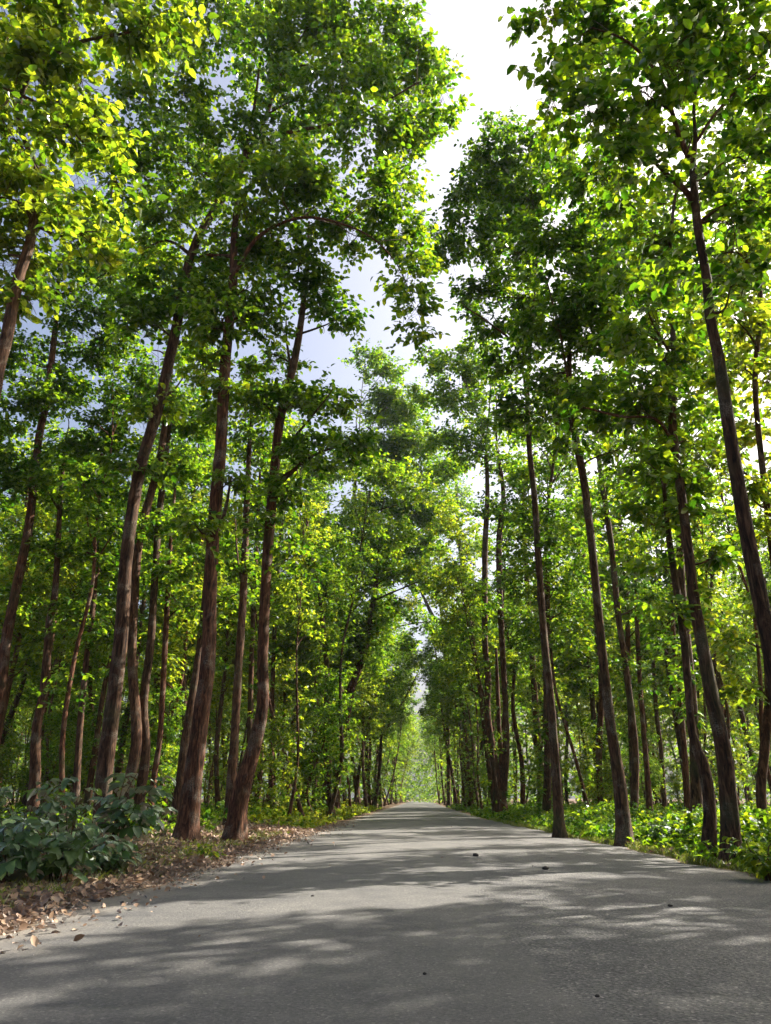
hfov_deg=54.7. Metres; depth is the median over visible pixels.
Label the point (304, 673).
forest tree
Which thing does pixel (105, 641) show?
tree
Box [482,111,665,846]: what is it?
tree
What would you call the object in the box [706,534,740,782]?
forest tree
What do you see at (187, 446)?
forest tree
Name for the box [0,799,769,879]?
ground
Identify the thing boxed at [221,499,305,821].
forest tree
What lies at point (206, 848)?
leafy shrub
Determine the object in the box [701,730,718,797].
forest tree
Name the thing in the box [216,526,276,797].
forest tree
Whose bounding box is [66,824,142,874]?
leafy shrub
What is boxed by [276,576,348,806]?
forest tree
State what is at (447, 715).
forest tree
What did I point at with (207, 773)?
forest tree
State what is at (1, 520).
forest tree
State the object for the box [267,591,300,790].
forest tree
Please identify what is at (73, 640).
forest tree
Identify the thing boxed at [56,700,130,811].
sapling
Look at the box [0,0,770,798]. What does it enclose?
sky
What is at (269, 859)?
fallen leaves
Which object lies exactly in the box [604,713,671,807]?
sapling
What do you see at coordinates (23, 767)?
forest tree
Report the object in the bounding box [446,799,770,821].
undergrowth
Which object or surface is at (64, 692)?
forest tree
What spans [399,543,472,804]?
tree
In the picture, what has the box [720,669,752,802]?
forest tree
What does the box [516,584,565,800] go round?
forest tree
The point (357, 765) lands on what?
forest tree
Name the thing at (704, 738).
forest tree
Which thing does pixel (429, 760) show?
forest tree
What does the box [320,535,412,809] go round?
forest tree
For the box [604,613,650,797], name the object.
forest tree
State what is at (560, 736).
forest tree
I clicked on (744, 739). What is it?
forest tree
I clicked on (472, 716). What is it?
forest tree
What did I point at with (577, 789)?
sapling
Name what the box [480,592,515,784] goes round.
forest tree
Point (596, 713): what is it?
forest tree
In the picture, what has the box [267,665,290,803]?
forest tree
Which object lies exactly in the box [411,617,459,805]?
forest tree
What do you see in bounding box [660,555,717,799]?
forest tree
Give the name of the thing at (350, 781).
forest tree
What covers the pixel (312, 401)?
tree
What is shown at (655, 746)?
forest tree
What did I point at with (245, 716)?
forest tree
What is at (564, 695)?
forest tree
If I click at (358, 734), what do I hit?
forest tree
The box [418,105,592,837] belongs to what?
tree
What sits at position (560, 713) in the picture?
forest tree
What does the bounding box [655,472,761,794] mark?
forest tree
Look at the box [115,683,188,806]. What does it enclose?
sapling
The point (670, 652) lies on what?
forest tree
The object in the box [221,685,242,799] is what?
forest tree
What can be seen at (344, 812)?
undergrowth
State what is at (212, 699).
forest tree
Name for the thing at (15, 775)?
sapling
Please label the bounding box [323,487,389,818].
forest tree
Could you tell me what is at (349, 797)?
forest tree
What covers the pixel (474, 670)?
forest tree
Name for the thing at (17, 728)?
forest tree
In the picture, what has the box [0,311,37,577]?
forest tree
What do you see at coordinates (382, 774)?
forest tree
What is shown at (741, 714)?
forest tree
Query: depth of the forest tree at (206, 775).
73.84 m
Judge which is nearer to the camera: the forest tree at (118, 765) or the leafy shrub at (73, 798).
the leafy shrub at (73, 798)
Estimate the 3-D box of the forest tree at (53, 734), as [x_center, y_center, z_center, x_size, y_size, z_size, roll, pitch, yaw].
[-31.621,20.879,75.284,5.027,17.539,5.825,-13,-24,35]
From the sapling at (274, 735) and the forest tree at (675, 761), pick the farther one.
the forest tree at (675, 761)
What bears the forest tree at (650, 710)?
on the ground at (393, 804)
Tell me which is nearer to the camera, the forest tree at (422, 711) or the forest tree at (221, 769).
the forest tree at (221, 769)
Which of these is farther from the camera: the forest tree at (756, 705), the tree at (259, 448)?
the forest tree at (756, 705)
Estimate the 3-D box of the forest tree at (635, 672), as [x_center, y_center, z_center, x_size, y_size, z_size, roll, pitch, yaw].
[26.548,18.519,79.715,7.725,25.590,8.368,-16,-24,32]
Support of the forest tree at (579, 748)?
on the ground at (393, 804)
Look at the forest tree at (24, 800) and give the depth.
46.35 m
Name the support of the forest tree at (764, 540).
on the ground at (393, 804)
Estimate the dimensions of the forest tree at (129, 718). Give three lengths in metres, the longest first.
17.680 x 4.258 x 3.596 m
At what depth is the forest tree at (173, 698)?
72.29 m
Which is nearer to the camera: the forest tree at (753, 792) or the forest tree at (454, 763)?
the forest tree at (753, 792)
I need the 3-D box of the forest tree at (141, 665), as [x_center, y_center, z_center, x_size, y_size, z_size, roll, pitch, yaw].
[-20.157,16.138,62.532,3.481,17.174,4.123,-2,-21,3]
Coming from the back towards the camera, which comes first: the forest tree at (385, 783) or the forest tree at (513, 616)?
the forest tree at (385, 783)
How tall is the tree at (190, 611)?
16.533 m
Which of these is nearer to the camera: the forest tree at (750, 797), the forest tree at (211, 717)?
the forest tree at (211, 717)
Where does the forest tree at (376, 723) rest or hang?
on the ground at (393, 804)
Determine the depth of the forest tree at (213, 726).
74.04 m
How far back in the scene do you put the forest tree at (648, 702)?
72.52 m
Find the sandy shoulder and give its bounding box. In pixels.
[0,802,406,935]
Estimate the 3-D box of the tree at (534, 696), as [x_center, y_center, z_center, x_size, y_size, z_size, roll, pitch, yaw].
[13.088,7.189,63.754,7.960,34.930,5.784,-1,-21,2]
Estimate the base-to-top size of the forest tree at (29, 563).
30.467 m
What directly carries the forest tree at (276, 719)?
on the ground at (393, 804)
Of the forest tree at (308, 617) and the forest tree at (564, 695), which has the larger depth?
the forest tree at (564, 695)
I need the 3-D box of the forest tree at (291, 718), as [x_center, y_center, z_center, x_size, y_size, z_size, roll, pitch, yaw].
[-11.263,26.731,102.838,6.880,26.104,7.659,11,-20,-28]
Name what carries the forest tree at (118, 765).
on the ground at (393, 804)
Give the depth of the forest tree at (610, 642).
58.67 m
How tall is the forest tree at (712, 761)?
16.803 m
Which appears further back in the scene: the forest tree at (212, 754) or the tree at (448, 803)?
the tree at (448, 803)
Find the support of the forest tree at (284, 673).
on the ground at (393, 804)
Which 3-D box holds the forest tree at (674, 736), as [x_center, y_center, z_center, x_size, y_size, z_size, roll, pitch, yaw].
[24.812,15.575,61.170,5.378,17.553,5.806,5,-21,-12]
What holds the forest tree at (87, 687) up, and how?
on the ground at (393, 804)
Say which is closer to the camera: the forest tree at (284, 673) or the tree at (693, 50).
the tree at (693, 50)
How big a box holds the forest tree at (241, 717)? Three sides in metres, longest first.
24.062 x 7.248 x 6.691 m
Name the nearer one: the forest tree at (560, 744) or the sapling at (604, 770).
the sapling at (604, 770)
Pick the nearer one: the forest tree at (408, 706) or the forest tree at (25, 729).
the forest tree at (25, 729)
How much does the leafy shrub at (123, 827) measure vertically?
1.734 m
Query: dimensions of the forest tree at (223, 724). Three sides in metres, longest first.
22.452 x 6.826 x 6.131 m
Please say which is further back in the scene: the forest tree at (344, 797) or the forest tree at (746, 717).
the forest tree at (746, 717)
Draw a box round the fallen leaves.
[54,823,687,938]
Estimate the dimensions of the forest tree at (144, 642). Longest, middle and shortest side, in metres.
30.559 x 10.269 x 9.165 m
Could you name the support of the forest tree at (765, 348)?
on the ground at (393, 804)
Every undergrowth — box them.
[0,796,325,842]
[247,799,381,827]
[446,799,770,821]
[470,799,770,875]
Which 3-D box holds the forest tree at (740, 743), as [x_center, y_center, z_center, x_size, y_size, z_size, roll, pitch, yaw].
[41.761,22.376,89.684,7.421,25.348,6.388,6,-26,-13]
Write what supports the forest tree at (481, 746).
on the ground at (393, 804)
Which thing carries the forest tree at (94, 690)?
on the ground at (393, 804)
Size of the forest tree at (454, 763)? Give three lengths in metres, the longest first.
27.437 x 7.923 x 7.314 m
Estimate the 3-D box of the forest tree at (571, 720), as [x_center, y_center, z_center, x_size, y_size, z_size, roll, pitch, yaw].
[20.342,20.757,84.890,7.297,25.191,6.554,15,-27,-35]
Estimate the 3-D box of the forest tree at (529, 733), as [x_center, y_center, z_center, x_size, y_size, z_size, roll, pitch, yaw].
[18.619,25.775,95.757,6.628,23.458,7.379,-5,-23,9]
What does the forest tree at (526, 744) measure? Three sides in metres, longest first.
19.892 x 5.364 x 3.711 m
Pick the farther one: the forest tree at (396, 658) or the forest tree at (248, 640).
the forest tree at (396, 658)
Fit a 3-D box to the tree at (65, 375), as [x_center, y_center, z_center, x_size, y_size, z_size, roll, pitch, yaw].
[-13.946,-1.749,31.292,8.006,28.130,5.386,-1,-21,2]
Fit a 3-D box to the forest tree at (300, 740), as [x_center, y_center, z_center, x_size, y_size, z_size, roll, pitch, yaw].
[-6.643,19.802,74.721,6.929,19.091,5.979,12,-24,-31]
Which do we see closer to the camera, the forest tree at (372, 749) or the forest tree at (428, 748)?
the forest tree at (372, 749)
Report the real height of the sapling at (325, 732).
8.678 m
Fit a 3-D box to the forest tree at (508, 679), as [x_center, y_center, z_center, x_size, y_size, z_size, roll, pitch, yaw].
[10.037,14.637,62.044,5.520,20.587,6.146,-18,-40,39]
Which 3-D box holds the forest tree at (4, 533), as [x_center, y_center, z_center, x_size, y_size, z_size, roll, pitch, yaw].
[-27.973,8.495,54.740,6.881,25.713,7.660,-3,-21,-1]
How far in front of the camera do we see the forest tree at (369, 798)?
84.04 m
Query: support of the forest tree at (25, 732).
on the ground at (393, 804)
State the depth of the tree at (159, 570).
30.51 m
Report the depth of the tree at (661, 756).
53.44 m
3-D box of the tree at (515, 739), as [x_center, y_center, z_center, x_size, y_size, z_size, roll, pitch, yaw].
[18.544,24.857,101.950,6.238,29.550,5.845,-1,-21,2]
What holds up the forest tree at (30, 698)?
on the ground at (393, 804)
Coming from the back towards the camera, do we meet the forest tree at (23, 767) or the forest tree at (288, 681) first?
the forest tree at (23, 767)
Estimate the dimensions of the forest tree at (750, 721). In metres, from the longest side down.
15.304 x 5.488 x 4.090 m
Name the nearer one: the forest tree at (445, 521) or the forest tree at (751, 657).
the forest tree at (445, 521)
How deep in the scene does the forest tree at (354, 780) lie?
78.41 m
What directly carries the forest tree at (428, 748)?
on the ground at (393, 804)
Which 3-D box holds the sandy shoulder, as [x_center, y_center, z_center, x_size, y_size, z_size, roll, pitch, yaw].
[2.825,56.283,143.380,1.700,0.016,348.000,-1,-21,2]
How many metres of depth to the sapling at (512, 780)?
55.17 m
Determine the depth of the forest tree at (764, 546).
48.67 m
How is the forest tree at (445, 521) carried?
on the ground at (393, 804)
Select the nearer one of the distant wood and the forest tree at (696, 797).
the forest tree at (696, 797)
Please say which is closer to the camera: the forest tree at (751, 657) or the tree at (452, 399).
the tree at (452, 399)
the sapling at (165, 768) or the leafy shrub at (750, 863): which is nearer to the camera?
the leafy shrub at (750, 863)
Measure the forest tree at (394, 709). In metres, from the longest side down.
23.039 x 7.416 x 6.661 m
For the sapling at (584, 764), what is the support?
on the ground at (393, 804)
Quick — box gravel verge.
[438,804,768,879]
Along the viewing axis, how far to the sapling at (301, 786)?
61.54 m
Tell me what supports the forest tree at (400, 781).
on the ground at (393, 804)
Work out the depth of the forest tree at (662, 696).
75.99 m
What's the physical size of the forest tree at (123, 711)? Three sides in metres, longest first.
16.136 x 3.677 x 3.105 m
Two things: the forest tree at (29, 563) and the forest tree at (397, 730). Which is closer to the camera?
the forest tree at (29, 563)
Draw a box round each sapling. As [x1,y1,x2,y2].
[0,731,29,806]
[17,696,98,806]
[22,697,88,798]
[40,736,59,800]
[51,721,91,791]
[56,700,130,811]
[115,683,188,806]
[117,676,177,800]
[209,767,226,804]
[239,715,303,819]
[252,777,267,802]
[268,664,373,816]
[287,775,311,803]
[463,761,487,808]
[469,730,523,808]
[518,765,536,793]
[523,741,577,809]
[564,748,593,805]
[572,757,611,804]
[581,717,629,805]
[587,761,613,806]
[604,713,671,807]
[620,746,644,803]
[664,761,683,805]
[745,705,770,805]
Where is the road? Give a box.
[0,801,770,1023]
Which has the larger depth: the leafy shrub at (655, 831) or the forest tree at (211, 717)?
the forest tree at (211, 717)
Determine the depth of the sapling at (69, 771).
48.78 m
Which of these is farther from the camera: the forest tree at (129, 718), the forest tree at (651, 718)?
the forest tree at (651, 718)
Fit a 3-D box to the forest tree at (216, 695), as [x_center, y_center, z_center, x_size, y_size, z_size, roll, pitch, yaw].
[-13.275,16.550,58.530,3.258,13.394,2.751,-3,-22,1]
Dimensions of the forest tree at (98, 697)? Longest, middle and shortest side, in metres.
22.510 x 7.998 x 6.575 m
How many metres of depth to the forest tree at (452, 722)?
87.65 m
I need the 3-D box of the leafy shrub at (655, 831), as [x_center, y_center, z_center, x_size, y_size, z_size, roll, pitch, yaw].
[6.964,7.848,18.079,1.266,0.772,1.182,7,-22,-18]
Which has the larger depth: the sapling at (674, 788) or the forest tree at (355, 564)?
the sapling at (674, 788)
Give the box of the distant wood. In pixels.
[5,655,770,804]
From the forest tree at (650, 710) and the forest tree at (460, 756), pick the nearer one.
the forest tree at (650, 710)
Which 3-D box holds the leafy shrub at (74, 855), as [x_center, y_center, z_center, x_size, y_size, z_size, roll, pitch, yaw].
[-4.330,4.537,9.911,1.798,1.033,1.414,-1,-21,2]
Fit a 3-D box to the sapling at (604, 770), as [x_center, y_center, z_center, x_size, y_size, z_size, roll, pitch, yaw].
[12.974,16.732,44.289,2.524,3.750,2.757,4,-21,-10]
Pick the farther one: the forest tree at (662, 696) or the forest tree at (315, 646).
the forest tree at (662, 696)
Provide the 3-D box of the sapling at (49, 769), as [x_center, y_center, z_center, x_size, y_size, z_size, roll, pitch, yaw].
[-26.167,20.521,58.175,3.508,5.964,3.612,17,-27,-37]
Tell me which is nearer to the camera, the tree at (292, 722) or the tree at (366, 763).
the tree at (292, 722)
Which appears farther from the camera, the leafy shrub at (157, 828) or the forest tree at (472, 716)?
the forest tree at (472, 716)
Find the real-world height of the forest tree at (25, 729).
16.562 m
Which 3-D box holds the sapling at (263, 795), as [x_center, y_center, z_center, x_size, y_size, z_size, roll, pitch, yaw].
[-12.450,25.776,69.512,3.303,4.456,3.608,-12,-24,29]
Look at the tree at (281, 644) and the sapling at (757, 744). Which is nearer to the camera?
the sapling at (757, 744)
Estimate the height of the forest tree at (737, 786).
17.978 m
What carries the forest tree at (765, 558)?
on the ground at (393, 804)
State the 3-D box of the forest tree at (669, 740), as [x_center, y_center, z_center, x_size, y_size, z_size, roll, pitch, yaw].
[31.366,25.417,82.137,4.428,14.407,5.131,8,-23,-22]
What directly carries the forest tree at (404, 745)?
on the ground at (393, 804)
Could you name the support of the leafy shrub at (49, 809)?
on the ground at (393, 804)
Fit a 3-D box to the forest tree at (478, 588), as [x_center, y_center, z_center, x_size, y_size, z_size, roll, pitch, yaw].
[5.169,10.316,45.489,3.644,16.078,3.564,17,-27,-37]
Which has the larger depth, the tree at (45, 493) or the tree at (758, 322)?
the tree at (45, 493)
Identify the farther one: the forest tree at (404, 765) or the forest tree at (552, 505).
the forest tree at (404, 765)
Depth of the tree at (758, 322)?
18.89 m
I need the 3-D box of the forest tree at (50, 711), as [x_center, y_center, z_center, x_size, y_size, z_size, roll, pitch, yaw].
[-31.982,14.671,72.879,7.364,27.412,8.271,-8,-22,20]
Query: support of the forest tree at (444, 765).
on the ground at (393, 804)
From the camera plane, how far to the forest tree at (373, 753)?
146.18 m
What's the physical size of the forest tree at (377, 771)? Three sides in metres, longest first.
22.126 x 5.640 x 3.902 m
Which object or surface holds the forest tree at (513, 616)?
on the ground at (393, 804)
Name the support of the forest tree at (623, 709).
on the ground at (393, 804)
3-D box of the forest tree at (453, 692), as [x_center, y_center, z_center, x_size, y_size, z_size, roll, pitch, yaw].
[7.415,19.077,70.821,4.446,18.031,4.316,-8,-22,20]
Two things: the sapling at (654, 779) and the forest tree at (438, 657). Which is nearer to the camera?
the sapling at (654, 779)
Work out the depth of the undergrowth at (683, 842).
20.36 m
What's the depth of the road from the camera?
6.15 m
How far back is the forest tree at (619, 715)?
79.55 m
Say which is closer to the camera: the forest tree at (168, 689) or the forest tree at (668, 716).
the forest tree at (168, 689)
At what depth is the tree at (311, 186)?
22.86 m
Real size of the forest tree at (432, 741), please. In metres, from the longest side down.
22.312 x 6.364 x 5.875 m
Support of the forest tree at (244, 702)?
on the ground at (393, 804)
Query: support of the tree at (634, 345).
on the ground at (393, 804)
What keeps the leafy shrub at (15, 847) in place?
on the ground at (393, 804)
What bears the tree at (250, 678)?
on the ground at (393, 804)
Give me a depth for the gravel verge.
16.01 m
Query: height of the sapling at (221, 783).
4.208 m
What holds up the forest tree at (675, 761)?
on the ground at (393, 804)
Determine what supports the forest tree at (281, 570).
on the ground at (393, 804)
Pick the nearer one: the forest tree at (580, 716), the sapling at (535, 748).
the sapling at (535, 748)
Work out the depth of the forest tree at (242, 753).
60.98 m
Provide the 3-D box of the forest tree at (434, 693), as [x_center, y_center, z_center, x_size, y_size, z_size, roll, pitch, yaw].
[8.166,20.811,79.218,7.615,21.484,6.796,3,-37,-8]
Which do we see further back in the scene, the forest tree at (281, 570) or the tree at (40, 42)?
the forest tree at (281, 570)
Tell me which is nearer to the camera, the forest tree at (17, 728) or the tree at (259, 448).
the tree at (259, 448)
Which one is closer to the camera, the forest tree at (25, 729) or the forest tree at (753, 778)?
the forest tree at (25, 729)
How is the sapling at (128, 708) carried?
on the ground at (393, 804)
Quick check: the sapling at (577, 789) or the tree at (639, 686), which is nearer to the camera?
the tree at (639, 686)
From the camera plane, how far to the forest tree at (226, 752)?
92.02 m
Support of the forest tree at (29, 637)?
on the ground at (393, 804)
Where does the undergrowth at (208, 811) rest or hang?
on the ground at (393, 804)
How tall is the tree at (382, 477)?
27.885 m
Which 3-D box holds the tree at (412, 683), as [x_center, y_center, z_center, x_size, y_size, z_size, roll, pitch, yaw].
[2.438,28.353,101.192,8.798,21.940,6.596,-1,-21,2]
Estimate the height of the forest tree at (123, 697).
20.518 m
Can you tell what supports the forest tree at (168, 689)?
on the ground at (393, 804)
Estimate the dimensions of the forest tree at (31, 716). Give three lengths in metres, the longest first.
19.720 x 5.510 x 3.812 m
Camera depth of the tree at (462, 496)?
111.41 m
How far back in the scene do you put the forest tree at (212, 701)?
54.40 m
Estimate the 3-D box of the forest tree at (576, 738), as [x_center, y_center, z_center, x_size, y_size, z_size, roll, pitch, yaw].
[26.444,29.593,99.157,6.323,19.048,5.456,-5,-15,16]
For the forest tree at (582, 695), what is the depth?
82.59 m
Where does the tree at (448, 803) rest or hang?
on the ground at (393, 804)
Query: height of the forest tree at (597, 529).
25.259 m
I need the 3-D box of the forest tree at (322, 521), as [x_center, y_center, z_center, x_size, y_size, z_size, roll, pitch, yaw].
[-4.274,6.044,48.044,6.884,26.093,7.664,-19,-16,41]
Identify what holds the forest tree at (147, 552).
on the ground at (393, 804)
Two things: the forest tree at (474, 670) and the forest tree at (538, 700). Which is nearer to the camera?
the forest tree at (474, 670)
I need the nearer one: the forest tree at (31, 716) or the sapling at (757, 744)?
the sapling at (757, 744)
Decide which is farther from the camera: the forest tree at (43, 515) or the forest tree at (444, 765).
the forest tree at (444, 765)
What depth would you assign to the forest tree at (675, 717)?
46.18 m
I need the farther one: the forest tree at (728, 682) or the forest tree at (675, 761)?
the forest tree at (675, 761)
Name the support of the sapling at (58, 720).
on the ground at (393, 804)
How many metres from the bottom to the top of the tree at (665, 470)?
10.186 m
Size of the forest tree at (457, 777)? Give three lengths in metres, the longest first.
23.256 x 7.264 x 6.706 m
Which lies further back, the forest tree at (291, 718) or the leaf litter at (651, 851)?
the forest tree at (291, 718)
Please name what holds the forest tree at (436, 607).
on the ground at (393, 804)
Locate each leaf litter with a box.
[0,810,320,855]
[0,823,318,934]
[509,821,735,868]
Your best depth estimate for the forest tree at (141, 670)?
67.99 m
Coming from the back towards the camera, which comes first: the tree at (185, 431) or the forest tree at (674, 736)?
the forest tree at (674, 736)
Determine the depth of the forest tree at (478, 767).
67.45 m
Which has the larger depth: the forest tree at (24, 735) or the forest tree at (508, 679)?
the forest tree at (24, 735)
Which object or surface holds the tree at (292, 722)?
on the ground at (393, 804)
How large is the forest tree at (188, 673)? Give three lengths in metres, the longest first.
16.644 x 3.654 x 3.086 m
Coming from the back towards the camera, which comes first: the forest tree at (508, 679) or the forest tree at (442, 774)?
the forest tree at (442, 774)
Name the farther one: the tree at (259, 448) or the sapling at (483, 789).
the sapling at (483, 789)
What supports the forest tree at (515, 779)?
on the ground at (393, 804)
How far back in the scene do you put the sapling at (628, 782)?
73.89 m
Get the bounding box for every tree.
[0,0,229,397]
[0,173,151,743]
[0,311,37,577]
[0,366,104,816]
[0,418,120,804]
[0,434,89,786]
[0,466,82,786]
[0,480,36,671]
[0,516,10,556]
[0,517,54,707]
[0,567,39,796]
[1,651,29,797]
[1,680,34,787]
[9,709,31,805]
[13,702,34,796]
[13,707,35,801]
[14,691,31,805]
[15,461,123,815]
[15,710,34,801]
[17,582,97,802]
[18,666,77,798]
[20,530,69,801]
[21,377,160,817]
[24,619,69,731]
[28,558,86,802]
[41,404,146,820]
[47,670,102,741]
[58,449,176,816]
[60,529,116,794]
[67,627,100,720]
[72,597,113,803]
[77,253,209,821]
[82,663,125,799]
[83,0,475,836]
[83,618,113,786]
[96,424,198,802]
[111,415,234,785]
[111,621,140,753]
[114,650,153,772]
[119,646,150,788]
[120,653,142,772]
[121,329,220,809]
[121,487,232,820]
[121,642,155,788]
[139,69,450,841]
[139,415,257,766]
[140,444,222,807]
[152,527,203,786]
[153,635,181,784]
[164,599,199,801]
[166,564,232,753]
[167,523,272,823]
[167,647,231,791]
[182,509,250,767]
[190,490,279,815]
[191,379,300,824]
[202,641,231,806]
[202,661,247,802]
[202,698,225,802]
[202,718,226,789]
[204,660,228,803]
[211,684,247,798]
[214,644,281,794]
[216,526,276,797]
[217,684,247,798]
[219,721,230,800]
[220,221,383,841]
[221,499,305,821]
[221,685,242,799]
[222,702,256,796]
[226,434,293,813]
[228,505,299,803]
[230,675,255,765]
[234,607,281,774]
[240,699,256,751]
[243,509,297,792]
[255,450,315,808]
[255,655,287,799]
[256,416,364,815]
[266,460,340,801]
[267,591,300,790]
[267,655,299,796]
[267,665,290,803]
[268,613,310,804]
[272,494,334,820]
[273,447,445,806]
[274,482,372,809]
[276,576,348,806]
[285,664,310,797]
[290,560,351,800]
[290,620,363,807]
[291,581,349,806]
[291,601,352,804]
[292,663,323,802]
[300,581,369,806]
[302,338,474,799]
[314,603,348,790]
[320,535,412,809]
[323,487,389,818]
[343,609,393,809]
[344,685,359,800]
[347,678,371,799]
[348,617,414,804]
[348,666,387,805]
[351,689,367,791]
[352,730,377,785]
[354,634,413,803]
[354,728,387,802]
[356,691,387,804]
[360,636,398,806]
[366,628,425,806]
[372,645,428,804]
[376,725,389,804]
[381,707,407,784]
[383,669,422,805]
[383,690,417,803]
[383,706,408,803]
[387,702,411,800]
[389,751,404,802]
[398,717,420,802]
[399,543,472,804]
[404,330,531,812]
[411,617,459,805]
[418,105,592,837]
[418,716,442,796]
[419,446,489,803]
[421,604,451,806]
[421,699,443,803]
[422,489,521,810]
[422,669,451,804]
[425,716,452,796]
[426,611,474,805]
[426,619,491,810]
[426,745,443,800]
[428,631,476,801]
[428,707,444,779]
[429,557,498,777]
[429,709,459,803]
[434,646,460,793]
[440,644,479,804]
[440,700,460,803]
[441,655,473,806]
[442,630,484,807]
[443,554,510,818]
[444,583,511,802]
[447,600,486,808]
[454,599,496,781]
[459,620,509,806]
[470,523,551,804]
[474,584,530,805]
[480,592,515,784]
[481,376,614,815]
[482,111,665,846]
[489,421,566,802]
[489,598,533,802]
[490,459,599,807]
[498,0,770,709]
[504,594,524,802]
[510,635,541,786]
[514,579,569,775]
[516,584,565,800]
[518,665,537,803]
[522,616,573,799]
[524,468,641,805]
[529,660,542,727]
[538,592,588,805]
[540,639,569,796]
[540,639,573,793]
[547,84,770,862]
[550,585,625,805]
[552,398,676,805]
[552,481,635,802]
[553,537,623,799]
[557,630,594,801]
[562,687,586,802]
[567,417,668,817]
[569,663,603,798]
[579,171,753,813]
[582,698,628,788]
[595,366,733,857]
[602,572,677,815]
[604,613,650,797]
[605,612,660,803]
[607,482,729,790]
[611,590,662,804]
[611,618,653,797]
[612,678,646,792]
[614,647,668,801]
[629,594,685,808]
[631,581,689,779]
[634,622,668,802]
[638,661,662,789]
[640,704,667,795]
[644,628,701,774]
[645,624,709,771]
[646,579,703,813]
[648,694,689,802]
[651,587,712,770]
[654,532,756,810]
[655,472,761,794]
[657,499,768,804]
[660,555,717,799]
[666,533,727,799]
[669,162,770,523]
[683,221,770,567]
[688,417,770,791]
[689,578,770,826]
[690,503,753,793]
[696,666,717,802]
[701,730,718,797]
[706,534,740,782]
[706,617,755,802]
[707,727,718,797]
[714,603,763,800]
[716,563,770,793]
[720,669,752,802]
[721,554,769,703]
[723,645,768,794]
[723,678,744,800]
[725,567,770,753]
[731,713,755,795]
[735,717,757,787]
[737,659,767,791]
[746,707,770,804]
[751,496,770,589]
[752,548,770,667]
[757,516,770,593]
[759,501,768,554]
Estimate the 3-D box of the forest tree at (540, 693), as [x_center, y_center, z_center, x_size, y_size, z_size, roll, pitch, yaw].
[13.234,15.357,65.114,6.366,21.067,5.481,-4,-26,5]
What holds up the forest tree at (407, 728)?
on the ground at (393, 804)
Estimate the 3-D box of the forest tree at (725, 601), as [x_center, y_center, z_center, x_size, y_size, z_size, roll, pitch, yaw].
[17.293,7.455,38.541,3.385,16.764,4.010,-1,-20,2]
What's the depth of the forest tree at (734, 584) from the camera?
52.87 m
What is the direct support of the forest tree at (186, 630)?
on the ground at (393, 804)
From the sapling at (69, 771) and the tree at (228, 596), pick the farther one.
the sapling at (69, 771)
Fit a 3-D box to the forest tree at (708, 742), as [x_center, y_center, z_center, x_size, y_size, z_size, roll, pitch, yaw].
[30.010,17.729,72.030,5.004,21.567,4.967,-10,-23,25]
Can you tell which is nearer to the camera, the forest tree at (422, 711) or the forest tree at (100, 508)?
the forest tree at (100, 508)
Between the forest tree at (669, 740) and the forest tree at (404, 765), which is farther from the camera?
the forest tree at (404, 765)
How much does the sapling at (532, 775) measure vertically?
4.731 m
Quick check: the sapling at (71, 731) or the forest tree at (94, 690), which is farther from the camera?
the forest tree at (94, 690)
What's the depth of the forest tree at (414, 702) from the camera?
113.05 m
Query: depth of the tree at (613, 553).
33.26 m
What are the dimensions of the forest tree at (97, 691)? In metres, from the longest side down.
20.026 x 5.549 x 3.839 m
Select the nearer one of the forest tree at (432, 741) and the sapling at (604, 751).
the sapling at (604, 751)
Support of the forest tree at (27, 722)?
on the ground at (393, 804)
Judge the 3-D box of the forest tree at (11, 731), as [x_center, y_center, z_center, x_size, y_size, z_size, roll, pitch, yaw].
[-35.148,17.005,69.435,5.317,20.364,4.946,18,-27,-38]
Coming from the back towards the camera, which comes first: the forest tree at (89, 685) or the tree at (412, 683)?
the tree at (412, 683)
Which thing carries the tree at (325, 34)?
on the ground at (393, 804)
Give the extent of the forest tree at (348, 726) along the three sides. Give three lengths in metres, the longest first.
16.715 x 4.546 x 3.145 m
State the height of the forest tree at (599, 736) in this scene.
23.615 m
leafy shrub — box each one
[0,771,78,840]
[0,811,61,882]
[2,812,132,882]
[35,777,106,842]
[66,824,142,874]
[87,762,175,853]
[130,803,177,835]
[181,842,227,859]
[647,818,694,838]
[718,836,770,880]
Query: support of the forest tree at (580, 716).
on the ground at (393, 804)
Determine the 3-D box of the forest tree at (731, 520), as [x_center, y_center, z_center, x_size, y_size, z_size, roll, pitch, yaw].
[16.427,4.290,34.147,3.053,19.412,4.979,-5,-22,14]
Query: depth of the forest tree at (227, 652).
44.99 m
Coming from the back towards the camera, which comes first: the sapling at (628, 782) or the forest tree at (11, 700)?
the sapling at (628, 782)
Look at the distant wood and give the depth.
159.35 m
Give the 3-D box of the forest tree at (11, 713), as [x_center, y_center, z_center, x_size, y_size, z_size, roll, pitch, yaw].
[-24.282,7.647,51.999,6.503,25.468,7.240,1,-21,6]

